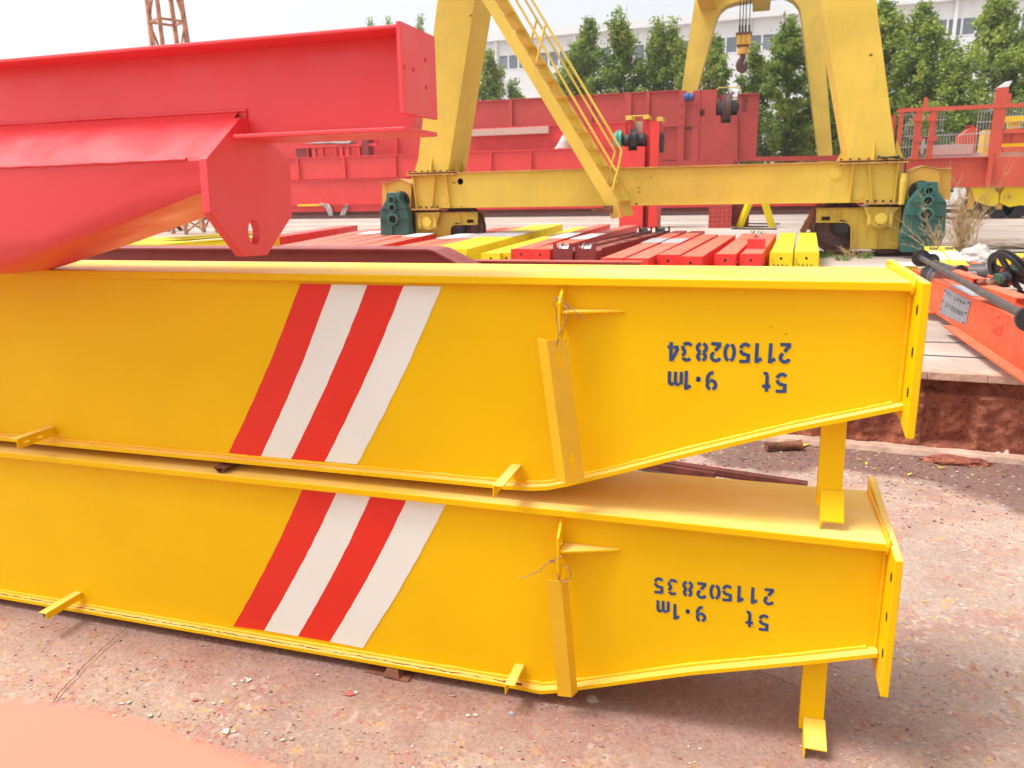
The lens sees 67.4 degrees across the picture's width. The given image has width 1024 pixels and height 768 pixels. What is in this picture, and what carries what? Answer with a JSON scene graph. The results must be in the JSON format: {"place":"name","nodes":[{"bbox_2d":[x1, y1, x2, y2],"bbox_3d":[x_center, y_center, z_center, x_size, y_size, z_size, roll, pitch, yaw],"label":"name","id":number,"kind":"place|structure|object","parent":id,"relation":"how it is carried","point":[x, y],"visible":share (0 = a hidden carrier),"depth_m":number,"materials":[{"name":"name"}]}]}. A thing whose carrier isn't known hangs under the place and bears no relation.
{"place":"outdoors","nodes":[
{"label":"outdoors","id":0,"kind":"place"},
{"bbox_2d":[0,701,274,767],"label":"crane girder","id":1,"kind":"object","parent":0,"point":[32,735],"visible":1,"depth_m":0.25,"materials":[{"name":"paint"}]},
{"bbox_2d":[0,0,792,58],"label":"sky","id":2,"kind":"structure","parent":0,"point":[28,28],"materials":[{"name":"white"}]},
{"bbox_2d":[0,441,1023,767],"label":"ground","id":3,"kind":"structure","parent":0,"point":[974,617],"depth_m":2.39,"materials":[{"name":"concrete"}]},
{"bbox_2d":[364,664,414,681],"bbox_3d":[-0.360,0.894,2.610,0.160,0.029,0.320,3,14,17],"label":"steel packer","id":4,"kind":"object","parent":3,"relation":"on","point":[398,674],"visible":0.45,"depth_m":2.47,"materials":[{"name":"metal"}]},
{"bbox_2d":[0,441,903,758],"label":"crane girder","id":5,"kind":"object","parent":3,"relation":"on","point":[614,579],"visible":1,"depth_m":2.35,"materials":[{"name":"metal"}]},
{"bbox_2d":[214,462,236,472],"bbox_3d":[-0.901,0.242,2.648,0.045,0.019,0.330,3,14,17],"label":"steel packer","id":6,"kind":"object","parent":5,"relation":"on","point":[222,467],"visible":0.35,"depth_m":2.51,"materials":[{"name":"metal"}]},
{"bbox_2d":[0,260,931,529],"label":"crane girder","id":7,"kind":"object","parent":5,"relation":"on","point":[526,376],"visible":1,"depth_m":2.23,"materials":[{"name":"metal"}]},
{"bbox_2d":[0,21,437,273],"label":"crane girder","id":8,"kind":"object","parent":7,"relation":"on","point":[102,151],"visible":1,"depth_m":2.12,"materials":[{"name":"metal"}]},
{"bbox_2d":[1,441,1023,767],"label":"paint chips","id":9,"kind":"object","parent":3,"relation":"on","point":[225,731],"visible":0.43,"depth_m":2.41,"materials":[{"name":"paint"}]},
{"bbox_2d":[642,464,715,477],"bbox_3d":[0.138,0.383,4.592,2.150,0.040,0.030,6,16,28],"label":"rusty bar","id":10,"kind":"object","parent":3,"relation":"on","point":[672,469],"visible":0.24,"depth_m":4.16,"materials":[{"name":"metal"}]},
{"bbox_2d":[662,461,807,485],"bbox_3d":[0.387,0.393,4.586,2.600,0.030,0.050,6,16,28],"label":"rusty bar","id":11,"kind":"object","parent":3,"relation":"on","point":[738,474],"visible":0.29,"depth_m":4.11,"materials":[{"name":"metal"}]},
{"bbox_2d":[765,439,802,450],"bbox_3d":[1.607,0.364,4.543,0.210,0.068,0.068,-2,14,-3],"label":"brick","id":12,"kind":"object","parent":3,"relation":"on","point":[797,444],"visible":1,"depth_m":4.52,"materials":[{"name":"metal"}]},
{"bbox_2d":[758,367,1023,464],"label":"retaining step","id":13,"kind":"object","parent":3,"relation":"on","point":[971,413],"visible":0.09,"depth_m":4.45,"materials":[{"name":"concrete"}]},
{"bbox_2d":[918,454,992,466],"bbox_3d":[2.486,0.423,4.306,0.383,0.046,0.120,3,14,17],"label":"broken slab","id":14,"kind":"object","parent":3,"relation":"on","point":[949,459],"depth_m":4.27,"materials":[{"name":"stone"}]},
{"bbox_2d":[555,135,569,148],"bbox_3d":[2.478,-11.988,38.003,0.841,0.700,0.642,3,14,17],"label":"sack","id":15,"kind":"object","parent":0,"point":[563,142],"visible":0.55,"depth_m":37.76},
{"bbox_2d":[151,200,1023,371],"bbox_3d":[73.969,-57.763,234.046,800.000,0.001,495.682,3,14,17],"label":"ground","id":16,"kind":"structure","parent":0,"point":[939,336],"depth_m":21.28,"materials":[{"name":"concrete"}]},
{"bbox_2d":[145,0,217,234],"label":"lattice mast","id":17,"kind":"object","parent":16,"relation":"on","point":[173,25],"visible":0.33,"depth_m":23.20,"materials":[{"name":"metal"}]},
{"bbox_2d":[140,233,252,240],"bbox_3d":[-8.044,-2.237,12.706,9.042,0.500,0.496,3,14,17],"label":"crane girder","id":18,"kind":"object","parent":16,"relation":"on","point":[196,238],"visible":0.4,"depth_m":11.50,"materials":[{"name":"metal"}]},
{"bbox_2d":[146,231,252,238],"bbox_3d":[-8.158,-2.376,13.282,8.477,0.500,0.385,3,14,17],"label":"crane girder","id":19,"kind":"object","parent":16,"relation":"on","point":[181,237],"visible":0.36,"depth_m":12.18,"materials":[{"name":"metal"}]},
{"bbox_2d":[129,234,283,245],"bbox_3d":[-7.930,-2.045,11.918,9.736,0.500,0.639,3,14,17],"label":"crane girder","id":20,"kind":"object","parent":16,"relation":"on","point":[215,242],"visible":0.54,"depth_m":10.58,"materials":[{"name":"metal"}]},
{"bbox_2d":[83,245,480,263],"bbox_3d":[-3.339,-0.975,7.115,7.401,0.585,0.360,3,14,17],"label":"crane girder","id":21,"kind":"object","parent":16,"relation":"on","point":[401,254],"visible":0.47,"depth_m":6.47,"materials":[{"name":"metal"}]},
{"bbox_2d":[360,233,435,245],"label":"end carriage","id":22,"kind":"object","parent":16,"relation":"on","point":[410,239],"visible":0.02,"depth_m":12.18,"materials":[{"name":"red paint"}]},
{"bbox_2d":[274,122,627,157],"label":"crane girder","id":23,"kind":"object","parent":16,"relation":"on","point":[518,138],"visible":0.19,"depth_m":40.53,"materials":[{"name":"metal"}]},
{"bbox_2d":[477,48,506,100],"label":"poplar tree","id":24,"kind":"object","parent":16,"relation":"on","point":[491,86],"visible":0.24,"depth_m":49.06,"materials":[{"name":"green plant"}]},
{"bbox_2d":[505,77,525,98],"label":"poplar tree","id":25,"kind":"object","parent":16,"relation":"on","point":[513,92],"visible":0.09,"depth_m":49.90,"materials":[{"name":"green plant"}]},
{"bbox_2d":[292,206,812,215],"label":"support beam","id":26,"kind":"structure","parent":16,"relation":"on","point":[697,209],"depth_m":38.16,"materials":[{"name":"metal"}]},
{"bbox_2d":[292,203,862,211],"bbox_3d":[-9.356,-9.653,42.197,52.740,0.318,1.340,3,14,17],"label":"crane girder","id":27,"kind":"object","parent":26,"relation":"on","point":[337,208],"visible":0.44,"depth_m":39.11,"materials":[{"name":"metal"}]},
{"bbox_2d":[320,203,347,214],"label":"rag","id":28,"kind":"object","parent":27,"relation":"hanging from","point":[330,212],"visible":0.7,"depth_m":41.52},
{"bbox_2d":[291,177,411,205],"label":"crane girder","id":29,"kind":"object","parent":27,"relation":"on","point":[349,191],"depth_m":41.48,"materials":[{"name":"metal"}]},
{"bbox_2d":[287,146,620,179],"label":"crane girder","id":30,"kind":"object","parent":29,"relation":"on","point":[360,167],"visible":0.45,"depth_m":40.04,"materials":[{"name":"metal"}]},
{"bbox_2d":[294,139,378,157],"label":"steel rack","id":31,"kind":"object","parent":30,"relation":"on","point":[365,147],"visible":0.88,"depth_m":41.39,"materials":[{"name":"metal"}]},
{"bbox_2d":[473,259,643,264],"bbox_3d":[-0.419,-0.837,6.647,3.069,0.469,0.140,3,14,17],"label":"steel plate","id":32,"kind":"object","parent":16,"relation":"on","point":[575,262],"visible":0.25,"depth_m":6.32,"materials":[{"name":"red paint"}]},
{"bbox_2d":[366,87,759,204],"bbox_3d":[-6.647,-13.022,44.882,39.965,6.126,2.002,3,14,17],"label":"crane girder","id":33,"kind":"object","parent":16,"relation":"on","point":[698,129],"visible":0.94,"depth_m":39.29,"materials":[{"name":"metal"}]},
{"bbox_2d":[553,40,591,95],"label":"poplar tree","id":34,"kind":"object","parent":16,"relation":"on","point":[574,58],"visible":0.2,"depth_m":47.43,"materials":[{"name":"green plant"}]},
{"bbox_2d":[204,209,955,219],"bbox_3d":[8.309,-7.709,34.719,55.000,0.160,0.250,3,14,17],"label":"crane rail","id":35,"kind":"object","parent":16,"relation":"on","point":[564,214],"visible":0.44,"depth_m":36.44,"materials":[{"name":"brown metal"}]},
{"bbox_2d":[562,13,634,95],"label":"poplar tree","id":36,"kind":"object","parent":16,"relation":"on","point":[587,37],"visible":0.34,"depth_m":47.66,"materials":[{"name":"green plant"}]},
{"bbox_2d":[591,4,651,93],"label":"poplar tree","id":37,"kind":"object","parent":16,"relation":"on","point":[618,64],"visible":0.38,"depth_m":47.15,"materials":[{"name":"green plant"}]},
{"bbox_2d":[613,115,664,227],"bbox_3d":[3.804,-6.349,23.059,1.471,3.237,1.050,3,14,17],"label":"end truck","id":38,"kind":"object","parent":16,"relation":"on","point":[644,139],"visible":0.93,"depth_m":22.62,"materials":[{"name":"red paint"}]},
{"bbox_2d":[632,15,674,91],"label":"poplar tree","id":39,"kind":"object","parent":16,"relation":"on","point":[657,39],"visible":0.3,"depth_m":46.84,"materials":[{"name":"green plant"}]},
{"bbox_2d":[380,0,951,253],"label":"gantry crane","id":40,"kind":"object","parent":16,"relation":"on","point":[842,39],"visible":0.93,"depth_m":12.26,"materials":[{"name":"yellow paint"}]},
{"bbox_2d":[656,14,688,90],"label":"poplar tree","id":41,"kind":"object","parent":16,"relation":"on","point":[677,48],"visible":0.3,"depth_m":46.40,"materials":[{"name":"green plant"}]},
{"bbox_2d":[699,32,753,122],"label":"poplar tree","id":42,"kind":"object","parent":16,"relation":"on","point":[716,65],"visible":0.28,"depth_m":46.76,"materials":[{"name":"green plant"}]},
{"bbox_2d":[708,204,748,227],"bbox_3d":[6.321,-5.037,22.331,1.112,0.950,0.900,3,14,17],"label":"splice block","id":43,"kind":"object","parent":16,"relation":"on","point":[724,215],"depth_m":22.07,"materials":[{"name":"red paint"}]},
{"bbox_2d":[732,204,779,229],"bbox_3d":[7.228,-5.039,22.568,1.351,0.884,4.215,3,14,17],"label":"trestle","id":44,"kind":"object","parent":16,"relation":"on","point":[767,214],"visible":0.62,"depth_m":21.85,"materials":[{"name":"yellow paint"}]},
{"bbox_2d":[737,41,782,163],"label":"poplar tree","id":45,"kind":"object","parent":16,"relation":"on","point":[754,60],"visible":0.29,"depth_m":46.37,"materials":[{"name":"green plant"}]},
{"bbox_2d":[734,10,837,163],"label":"poplar tree","id":46,"kind":"object","parent":16,"relation":"on","point":[787,50],"visible":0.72,"depth_m":44.72,"materials":[{"name":"green plant"}]},
{"bbox_2d":[752,155,838,160],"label":"beam","id":47,"kind":"structure","parent":16,"relation":"on","point":[810,158],"depth_m":35.85,"materials":[{"name":"metal"}]},
{"bbox_2d":[778,62,840,162],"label":"poplar tree","id":48,"kind":"object","parent":16,"relation":"on","point":[810,140],"visible":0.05,"depth_m":46.33,"materials":[{"name":"green plant"}]},
{"bbox_2d":[757,56,936,162],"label":"poplar tree","id":49,"kind":"object","parent":16,"relation":"on","point":[830,120],"visible":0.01,"depth_m":46.65,"materials":[{"name":"green plant"}]},
{"bbox_2d":[836,238,874,257],"bbox_3d":[5.278,-2.111,11.821,0.601,0.328,0.395,11,18,39],"label":"dry weed","id":50,"kind":"object","parent":16,"relation":"on","point":[844,251],"visible":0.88,"depth_m":11.83,"materials":[{"name":"plant"}]},
{"bbox_2d":[809,0,975,206],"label":"poplar tree","id":51,"kind":"object","parent":16,"relation":"on","point":[895,31],"visible":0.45,"depth_m":41.84,"materials":[{"name":"green plant"}]},
{"bbox_2d":[794,251,1023,255],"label":"crane rail","id":52,"kind":"object","parent":16,"relation":"on","point":[898,253],"depth_m":12.03,"materials":[{"name":"brown metal"}]},
{"bbox_2d":[888,0,974,158],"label":"poplar tree","id":53,"kind":"object","parent":16,"relation":"on","point":[929,29],"visible":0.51,"depth_m":41.56,"materials":[{"name":"green plant"}]},
{"bbox_2d":[924,247,948,263],"bbox_3d":[4.943,-1.393,8.972,0.229,0.285,3.008,5,15,24],"label":"yellow bracket","id":54,"kind":"object","parent":16,"relation":"on","point":[938,252],"visible":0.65,"depth_m":9.14,"materials":[{"name":"metal"}]},
{"bbox_2d":[907,35,983,193],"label":"poplar tree","id":55,"kind":"object","parent":16,"relation":"on","point":[948,56],"visible":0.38,"depth_m":40.82,"materials":[{"name":"green plant"}]},
{"bbox_2d":[886,189,1006,250],"bbox_3d":[6.207,-2.301,11.023,1.211,1.042,1.332,-10,16,-32],"label":"dry weed","id":56,"kind":"object","parent":16,"relation":"on","point":[936,241],"visible":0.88,"depth_m":11.02,"materials":[{"name":"plant"}]},
{"bbox_2d":[939,246,968,265],"bbox_3d":[5.126,-1.392,8.953,0.228,0.285,3.047,5,15,24],"label":"yellow bracket","id":57,"kind":"object","parent":16,"relation":"on","point":[953,256],"visible":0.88,"depth_m":8.68,"materials":[{"name":"metal"}]},
{"bbox_2d":[888,0,1023,191],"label":"poplar tree","id":58,"kind":"object","parent":16,"relation":"on","point":[994,39],"visible":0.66,"depth_m":39.78,"materials":[{"name":"green plant"}]},
{"bbox_2d":[892,81,1023,218],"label":"crane trolley","id":59,"kind":"object","parent":16,"relation":"on","point":[987,162],"visible":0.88,"depth_m":24.91,"materials":[{"name":"metal"}]},
{"bbox_2d":[912,269,1023,383],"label":"channel beam","id":60,"kind":"structure","parent":16,"relation":"on","point":[989,330],"depth_m":4.82,"materials":[{"name":"metal"}]},
{"bbox_2d":[919,265,954,282],"bbox_3d":[3.446,-0.868,6.216,0.192,0.192,0.257,0,14,3],"label":"gear wheel","id":61,"kind":"object","parent":60,"relation":"on","point":[928,273],"visible":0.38,"depth_m":6.17,"materials":[{"name":"grey metal"}]},
{"bbox_2d":[925,253,967,271],"bbox_3d":[3.677,-1.007,6.513,0.130,0.151,0.635,1,14,8],"label":"drive shaft","id":62,"kind":"object","parent":60,"relation":"on","point":[935,258],"visible":0.41,"depth_m":6.52,"materials":[{"name":"metal"}]},
{"bbox_2d":[911,249,1023,330],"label":"drive shaft","id":63,"kind":"object","parent":60,"relation":"on","point":[921,258],"visible":1,"depth_m":4.65,"materials":[{"name":"metal"}]},
{"bbox_2d":[968,262,989,277],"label":"wheel block","id":64,"kind":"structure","parent":60,"relation":"on","point":[981,270],"depth_m":6.51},
{"bbox_2d":[987,249,1023,293],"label":"rope sheave","id":65,"kind":"object","parent":60,"relation":"on","point":[1003,255],"visible":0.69,"depth_m":5.10,"materials":[{"name":"metal"}]},
{"bbox_2d":[950,269,990,284],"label":"steel beam","id":66,"kind":"structure","parent":16,"relation":"on","point":[972,277],"depth_m":5.74,"materials":[{"name":"metal"}]},
{"bbox_2d":[924,22,1023,186],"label":"poplar tree","id":67,"kind":"object","parent":16,"relation":"on","point":[1013,79],"visible":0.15,"depth_m":40.55,"materials":[{"name":"green plant"}]},
{"bbox_2d":[945,189,1004,250],"bbox_3d":[7.279,-2.628,12.336,0.926,1.012,0.820,3,14,17],"label":"dry weed","id":68,"kind":"object","parent":16,"relation":"on","point":[960,240],"visible":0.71,"depth_m":12.35,"materials":[{"name":"plant"}]},
{"bbox_2d":[959,243,996,263],"bbox_3d":[6.434,-1.783,10.530,0.550,0.296,0.474,3,14,17],"label":"sack","id":69,"kind":"object","parent":16,"relation":"on","point":[980,253],"visible":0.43,"depth_m":10.43,"materials":[{"name":"fabric"}]},
{"bbox_2d":[940,238,1023,248],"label":"concrete rubble","id":70,"kind":"object","parent":16,"relation":"on","point":[1012,243],"visible":0.6,"depth_m":13.03,"materials":[{"name":"concrete"}]},
{"bbox_2d":[949,150,1015,240],"bbox_3d":[7.752,-3.163,13.067,0.854,1.687,1.154,-10,16,-32],"label":"dry weed","id":71,"kind":"object","parent":16,"relation":"on","point":[984,208],"visible":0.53,"depth_m":12.99,"materials":[{"name":"plant"}]},
{"bbox_2d":[975,285,1023,305],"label":"steel beam","id":72,"kind":"structure","parent":16,"relation":"on","point":[1013,296],"depth_m":4.47,"materials":[{"name":"metal"}]},
{"bbox_2d":[977,272,1011,285],"bbox_3d":[3.064,-0.644,4.878,0.305,0.122,0.082,-10,16,-31],"label":"coupling","id":73,"kind":"object","parent":72,"relation":"on","point":[1001,278],"visible":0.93,"depth_m":4.86,"materials":[{"name":"metal"}]},
{"bbox_2d":[478,0,1023,199],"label":"factory building","id":74,"kind":"structure","parent":0,"point":[955,16],"depth_m":69.08,"materials":[{"name":"white concrete"}]},
{"bbox_2d":[498,55,507,70],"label":"window","id":75,"kind":"structure","parent":74,"relation":"in","point":[503,59],"depth_m":76.28,"materials":[{"name":"grey glass"}]},
{"bbox_2d":[507,54,517,69],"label":"window","id":76,"kind":"structure","parent":74,"relation":"in","point":[512,59],"depth_m":75.98,"materials":[{"name":"grey glass"}]},
{"bbox_2d":[548,50,557,66],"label":"window","id":77,"kind":"structure","parent":74,"relation":"in","point":[552,54],"depth_m":74.59,"materials":[{"name":"grey glass"}]},
{"bbox_2d":[633,43,643,60],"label":"window","id":78,"kind":"structure","parent":74,"relation":"in","point":[641,44],"depth_m":71.82,"materials":[{"name":"grey glass"}]},
{"bbox_2d":[724,36,736,53],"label":"window","id":79,"kind":"structure","parent":74,"relation":"in","point":[730,41],"depth_m":69.10,"materials":[{"name":"grey glass"}]},
{"bbox_2d":[750,34,760,48],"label":"window","id":80,"kind":"structure","parent":74,"relation":"in","point":[755,37],"depth_m":68.31,"materials":[{"name":"grey glass"}]},
{"bbox_2d":[761,33,773,50],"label":"window","id":81,"kind":"structure","parent":74,"relation":"in","point":[765,38],"depth_m":68.06,"materials":[{"name":"grey glass"}]},
{"bbox_2d":[945,17,961,36],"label":"window","id":82,"kind":"structure","parent":74,"relation":"in","point":[949,24],"depth_m":63.22,"materials":[{"name":"white glass"}]},
{"bbox_2d":[960,16,975,35],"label":"window","id":83,"kind":"structure","parent":74,"relation":"in","point":[965,30],"depth_m":62.93,"materials":[{"name":"grey glass"}]},
{"bbox_3d":[-0.216,-1.525,10.427,8.400,0.034,0.120,3,14,17],"label":"timber sleeper","id":84,"kind":"object","parent":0,"visible":0},
{"bbox_2d":[422,227,521,245],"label":"end carriage","id":85,"kind":"object","parent":84,"relation":"on","point":[463,238],"visible":0.14,"depth_m":12.19,"materials":[{"name":"red paint"}]},
{"bbox_2d":[441,225,544,247],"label":"end carriage","id":86,"kind":"object","parent":84,"relation":"on","point":[472,240],"visible":0.2,"depth_m":12.30,"materials":[{"name":"yellow paint"}]},
{"bbox_2d":[452,224,562,258],"bbox_3d":[0.151,-2.463,13.429,0.304,0.361,8.043,2,14,12],"label":"end carriage","id":87,"kind":"object","parent":84,"relation":"on","point":[474,250],"visible":0.41,"depth_m":11.81,"materials":[{"name":"yellow paint"}]},
{"bbox_2d":[511,224,609,259],"bbox_3d":[1.078,-2.435,13.271,0.280,0.351,7.934,2,14,14],"label":"end carriage","id":88,"kind":"object","parent":84,"relation":"on","point":[521,253],"visible":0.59,"depth_m":11.27,"materials":[{"name":"red paint"}]},
{"bbox_2d":[553,226,651,259],"bbox_3d":[1.478,-2.007,11.331,0.258,0.430,4.693,4,15,21],"label":"end carriage","id":89,"kind":"object","parent":84,"relation":"on","point":[564,252],"visible":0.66,"depth_m":9.26,"materials":[{"name":"red paint"}]},
{"bbox_2d":[575,226,669,259],"bbox_3d":[1.750,-1.990,11.245,0.278,0.430,4.658,5,15,22],"label":"end carriage","id":90,"kind":"object","parent":84,"relation":"on","point":[593,251],"visible":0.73,"depth_m":9.98,"materials":[{"name":"red paint"}]},
{"bbox_2d":[769,233,795,265],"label":"end carriage","id":91,"kind":"object","parent":84,"relation":"on","point":[782,252],"visible":0.73,"depth_m":8.55,"materials":[{"name":"yellow paint"}]},
{"bbox_2d":[793,232,819,266],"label":"end carriage","id":92,"kind":"object","parent":84,"relation":"on","point":[806,253],"visible":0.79,"depth_m":8.37,"materials":[{"name":"yellow paint"}]},
{"bbox_3d":[0.459,-2.061,12.560,8.400,0.034,0.120,3,14,17],"label":"timber sleeper","id":93,"kind":"object","parent":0,"visible":0},
{"bbox_2d":[279,225,357,244],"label":"end carriage","id":94,"kind":"object","parent":93,"relation":"on","point":[292,237],"visible":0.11,"depth_m":14.59,"materials":[{"name":"red paint"}]},
{"bbox_2d":[280,229,380,245],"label":"end carriage","id":95,"kind":"object","parent":93,"relation":"on","point":[327,238],"visible":0.09,"depth_m":13.51,"materials":[{"name":"red paint"}]},
{"bbox_2d":[299,230,380,245],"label":"end carriage","id":96,"kind":"object","parent":93,"relation":"on","point":[345,238],"visible":0.06,"depth_m":13.04,"materials":[{"name":"red paint"}]},
{"bbox_2d":[318,233,385,245],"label":"end carriage","id":97,"kind":"object","parent":93,"relation":"on","point":[355,240],"visible":0.03,"depth_m":12.33,"materials":[{"name":"red paint"}]},
{"bbox_2d":[338,235,405,245],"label":"end carriage","id":98,"kind":"object","parent":93,"relation":"on","point":[364,242],"visible":0.01,"depth_m":12.11,"materials":[{"name":"red paint"}]},
{"bbox_2d":[401,227,507,245],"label":"end carriage","id":99,"kind":"object","parent":93,"relation":"on","point":[445,238],"visible":0.12,"depth_m":12.22,"materials":[{"name":"red paint"}]},
{"bbox_2d":[481,227,585,258],"bbox_3d":[0.630,-2.390,13.228,0.261,0.299,7.608,2,14,13],"label":"end carriage","id":100,"kind":"object","parent":93,"relation":"on","point":[495,254],"visible":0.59,"depth_m":10.84,"materials":[{"name":"yellow paint"}]},
{"bbox_2d":[530,225,636,259],"bbox_3d":[1.421,-2.324,12.792,0.287,0.351,7.260,3,14,17],"label":"end carriage","id":101,"kind":"object","parent":93,"relation":"on","point":[543,253],"visible":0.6,"depth_m":11.37,"materials":[{"name":"red paint"}]},
{"bbox_2d":[601,231,686,259],"bbox_3d":[1.995,-1.829,10.735,0.243,0.351,6.010,4,15,18],"label":"end carriage","id":102,"kind":"object","parent":93,"relation":"on","point":[636,249],"visible":0.19,"depth_m":9.60,"materials":[{"name":"red paint"}]},
{"bbox_2d":[625,231,704,264],"bbox_3d":[2.242,-1.797,10.589,0.258,0.351,5.934,4,15,19],"label":"end carriage","id":103,"kind":"object","parent":93,"relation":"on","point":[648,256],"visible":0.3,"depth_m":9.23,"materials":[{"name":"red paint"}]},
{"bbox_2d":[656,234,717,264],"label":"end carriage","id":104,"kind":"object","parent":93,"relation":"on","point":[670,256],"visible":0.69,"depth_m":8.87,"materials":[{"name":"red paint"}]},
{"bbox_2d":[679,235,735,265],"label":"steel beam","id":105,"kind":"structure","parent":93,"relation":"on","point":[703,254],"depth_m":8.75,"materials":[{"name":"metal"}]},
{"bbox_2d":[714,234,756,265],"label":"end carriage","id":106,"kind":"object","parent":93,"relation":"on","point":[729,254],"visible":0.45,"depth_m":8.55,"materials":[{"name":"red paint"}]},
{"bbox_2d":[739,234,776,265],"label":"end carriage","id":107,"kind":"object","parent":93,"relation":"on","point":[754,257],"visible":0.58,"depth_m":8.40,"materials":[{"name":"red paint"}]},
{"bbox_2d":[747,238,765,248],"bbox_3d":[2.875,-1.656,9.026,0.190,0.109,0.300,4,15,20],"label":"steel bracket","id":108,"kind":"object","parent":107,"relation":"on","point":[756,243],"visible":1,"depth_m":8.89,"materials":[{"name":"metal"}]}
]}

